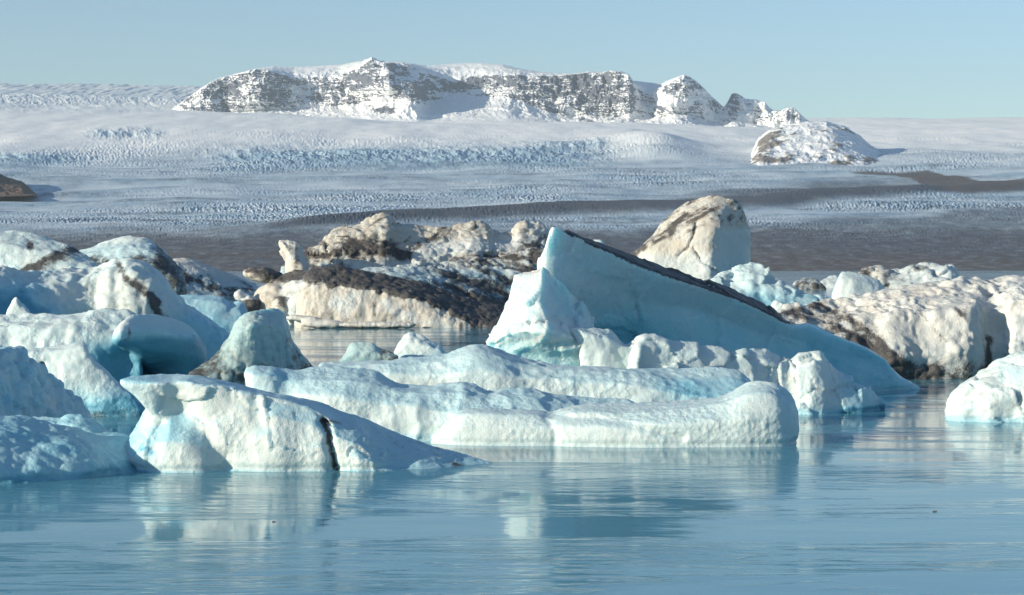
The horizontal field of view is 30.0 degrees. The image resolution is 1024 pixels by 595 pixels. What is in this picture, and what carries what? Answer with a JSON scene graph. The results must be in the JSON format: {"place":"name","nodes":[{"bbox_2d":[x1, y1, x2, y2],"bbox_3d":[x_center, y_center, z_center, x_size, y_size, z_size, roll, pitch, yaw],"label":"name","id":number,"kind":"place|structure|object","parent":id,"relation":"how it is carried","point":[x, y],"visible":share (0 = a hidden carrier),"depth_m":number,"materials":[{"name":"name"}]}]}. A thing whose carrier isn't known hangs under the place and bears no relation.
{"place":"outdoors","nodes":[
{"label":"outdoors","id":0,"kind":"place"},
{"bbox_2d":[0,174,36,196],"bbox_3d":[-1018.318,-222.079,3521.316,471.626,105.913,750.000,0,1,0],"label":"brown hill","id":1,"kind":"structure","parent":0,"point":[10,187],"depth_m":3311.66,"materials":[{"name":"brown stone"}]},
{"bbox_2d":[173,57,808,127],"bbox_3d":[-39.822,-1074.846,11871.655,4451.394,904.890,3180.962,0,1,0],"label":"mountain","id":2,"kind":"structure","parent":0,"point":[371,88],"depth_m":11239.11,"materials":[{"name":"white snow"}]},
{"bbox_2d":[0,271,1023,594],"bbox_3d":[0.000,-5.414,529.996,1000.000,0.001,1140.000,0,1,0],"label":"water","id":3,"kind":"structure","parent":0,"point":[840,503],"depth_m":36.81,"materials":[{"name":"blue liquid"}]},
{"bbox_2d":[0,345,90,417],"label":"iceberg","id":4,"kind":"object","parent":3,"relation":"on","point":[31,387],"visible":0.41,"depth_m":53.82,"materials":[{"name":"blue ice"}]},
{"bbox_2d":[0,230,97,270],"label":"iceberg","id":5,"kind":"object","parent":3,"relation":"on","point":[22,250],"visible":0.24,"depth_m":187.82,"materials":[{"name":"white ice"}]},
{"bbox_2d":[0,414,136,483],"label":"iceberg","id":6,"kind":"object","parent":3,"relation":"on","point":[64,447],"visible":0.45,"depth_m":44.14,"materials":[{"name":"ice"}]},
{"bbox_2d":[27,342,144,416],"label":"iceberg","id":7,"kind":"object","parent":3,"relation":"on","point":[76,368],"visible":0.29,"depth_m":61.08,"materials":[{"name":"white ice"}]},
{"bbox_2d":[0,308,206,382],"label":"iceberg","id":8,"kind":"object","parent":3,"relation":"on","point":[122,343],"visible":0.57,"depth_m":77.07,"materials":[{"name":"white ice"}]},
{"bbox_2d":[0,258,229,360],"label":"iceberg","id":9,"kind":"object","parent":3,"relation":"on","point":[140,287],"visible":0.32,"depth_m":90.77,"materials":[{"name":"white ice"}]},
{"bbox_2d":[79,235,186,294],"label":"iceberg","id":10,"kind":"object","parent":3,"relation":"on","point":[154,255],"visible":0.28,"depth_m":233.44,"materials":[{"name":"white ice"}]},
{"bbox_2d":[180,295,247,333],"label":"iceberg","id":11,"kind":"object","parent":3,"relation":"on","point":[223,312],"visible":0.15,"depth_m":101.36,"materials":[{"name":"blue ice"}]},
{"bbox_2d":[173,258,258,296],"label":"iceberg","id":12,"kind":"object","parent":3,"relation":"on","point":[202,278],"visible":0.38,"depth_m":260.96,"materials":[{"name":"white ice"}]},
{"bbox_2d":[234,289,260,311],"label":"iceberg","id":13,"kind":"object","parent":3,"relation":"on","point":[252,303],"visible":0.62,"depth_m":149.61,"materials":[{"name":"white ice"}]},
{"bbox_2d":[188,308,312,385],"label":"iceberg","id":14,"kind":"object","parent":3,"relation":"on","point":[261,337],"visible":0.45,"depth_m":75.88,"materials":[{"name":"white ice"}]},
{"bbox_2d":[243,266,308,323],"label":"iceberg","id":15,"kind":"object","parent":3,"relation":"on","point":[278,290],"visible":0.23,"depth_m":150.47,"materials":[{"name":"white ice"}]},
{"bbox_2d":[120,374,491,472],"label":"iceberg","id":16,"kind":"object","parent":3,"relation":"on","point":[193,424],"visible":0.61,"depth_m":45.20,"materials":[{"name":"white ice"}]},
{"bbox_2d":[340,342,397,361],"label":"iceberg","id":17,"kind":"object","parent":3,"relation":"on","point":[359,351],"visible":0.38,"depth_m":93.20,"materials":[{"name":"white ice"}]},
{"bbox_2d":[286,264,503,327],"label":"iceberg","id":18,"kind":"object","parent":3,"relation":"on","point":[336,296],"visible":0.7,"depth_m":141.41,"materials":[{"name":"white ice"}]},
{"bbox_2d":[279,212,549,305],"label":"iceberg","id":19,"kind":"object","parent":3,"relation":"on","point":[479,260],"visible":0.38,"depth_m":162.56,"materials":[{"name":"white ice"}]},
{"bbox_2d":[394,332,445,357],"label":"iceberg","id":20,"kind":"object","parent":3,"relation":"on","point":[412,344],"visible":0.4,"depth_m":95.19,"materials":[{"name":"white ice"}]},
{"bbox_2d":[244,365,634,441],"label":"iceberg","id":21,"kind":"object","parent":3,"relation":"on","point":[423,413],"visible":0.25,"depth_m":52.97,"materials":[{"name":"white ice"}]},
{"bbox_2d":[318,344,750,402],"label":"iceberg","id":22,"kind":"object","parent":3,"relation":"on","point":[486,367],"visible":0.2,"depth_m":56.33,"materials":[{"name":"white ice"}]},
{"bbox_2d":[569,327,634,368],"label":"iceberg","id":23,"kind":"object","parent":3,"relation":"on","point":[604,347],"visible":0.33,"depth_m":60.94,"materials":[{"name":"white ice"}]},
{"bbox_2d":[431,381,798,447],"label":"iceberg","id":24,"kind":"object","parent":3,"relation":"on","point":[757,414],"visible":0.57,"depth_m":51.32,"materials":[{"name":"white ice"}]},
{"bbox_2d":[630,195,750,279],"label":"iceberg","id":25,"kind":"object","parent":3,"relation":"on","point":[705,238],"visible":0.43,"depth_m":150.62,"materials":[{"name":"white ice"}]},
{"bbox_2d":[486,227,920,391],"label":"iceberg","id":26,"kind":"object","parent":3,"relation":"on","point":[574,280],"visible":0.52,"depth_m":66.27,"materials":[{"name":"blue ice"}]},
{"bbox_2d":[627,333,884,414],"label":"iceberg","id":27,"kind":"object","parent":3,"relation":"on","point":[814,382],"visible":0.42,"depth_m":62.08,"materials":[{"name":"white ice"}]},
{"bbox_2d":[711,262,819,305],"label":"iceberg","id":28,"kind":"object","parent":3,"relation":"on","point":[759,282],"visible":0.22,"depth_m":129.13,"materials":[{"name":"white ice"}]},
{"bbox_2d":[771,300,783,311],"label":"iceberg","id":29,"kind":"object","parent":3,"relation":"on","point":[776,305],"visible":0.41,"depth_m":117.76,"materials":[{"name":"white ice"}]},
{"bbox_2d":[792,277,826,289],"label":"iceberg","id":30,"kind":"object","parent":3,"relation":"on","point":[805,283],"visible":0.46,"depth_m":321.01,"materials":[{"name":"white ice"}]},
{"bbox_2d":[814,294,828,299],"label":"iceberg","id":31,"kind":"object","parent":3,"relation":"on","point":[820,296],"visible":0.19,"depth_m":139.47,"materials":[{"name":"white ice"}]},
{"bbox_2d":[820,275,837,287],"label":"iceberg","id":32,"kind":"object","parent":3,"relation":"on","point":[829,281],"visible":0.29,"depth_m":346.96,"materials":[{"name":"white ice"}]},
{"bbox_2d":[831,272,884,299],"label":"iceberg","id":33,"kind":"object","parent":3,"relation":"on","point":[847,284],"visible":0.27,"depth_m":147.55,"materials":[{"name":"white ice"}]},
{"bbox_2d":[778,275,1023,378],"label":"iceberg","id":34,"kind":"object","parent":3,"relation":"on","point":[961,327],"visible":0.52,"depth_m":80.94,"materials":[{"name":"white ice"}]},
{"bbox_2d":[858,262,958,288],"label":"iceberg","id":35,"kind":"object","parent":3,"relation":"on","point":[920,272],"visible":0.24,"depth_m":191.23,"materials":[{"name":"white ice"}]},
{"bbox_2d":[945,351,1023,422],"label":"iceberg","id":36,"kind":"object","parent":3,"relation":"on","point":[993,392],"visible":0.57,"depth_m":59.10,"materials":[{"name":"white ice"}]},
{"bbox_2d":[0,83,1023,270],"bbox_3d":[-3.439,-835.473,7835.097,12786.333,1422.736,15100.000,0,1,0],"label":"glacier","id":37,"kind":"object","parent":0,"point":[90,165],"visible":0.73,"depth_m":4073.96,"materials":[{"name":"white ice"}]},
{"bbox_2d":[750,121,880,165],"bbox_3d":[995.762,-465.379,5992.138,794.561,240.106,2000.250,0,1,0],"label":"rocky outcrop","id":38,"kind":"object","parent":37,"relation":"on","point":[827,142],"visible":0.7,"depth_m":5553.52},
{"bbox_2d":[0,0,1023,118],"label":"sky","id":39,"kind":"structure","parent":0,"point":[922,59],"materials":[{"name":"blue"}]}
]}

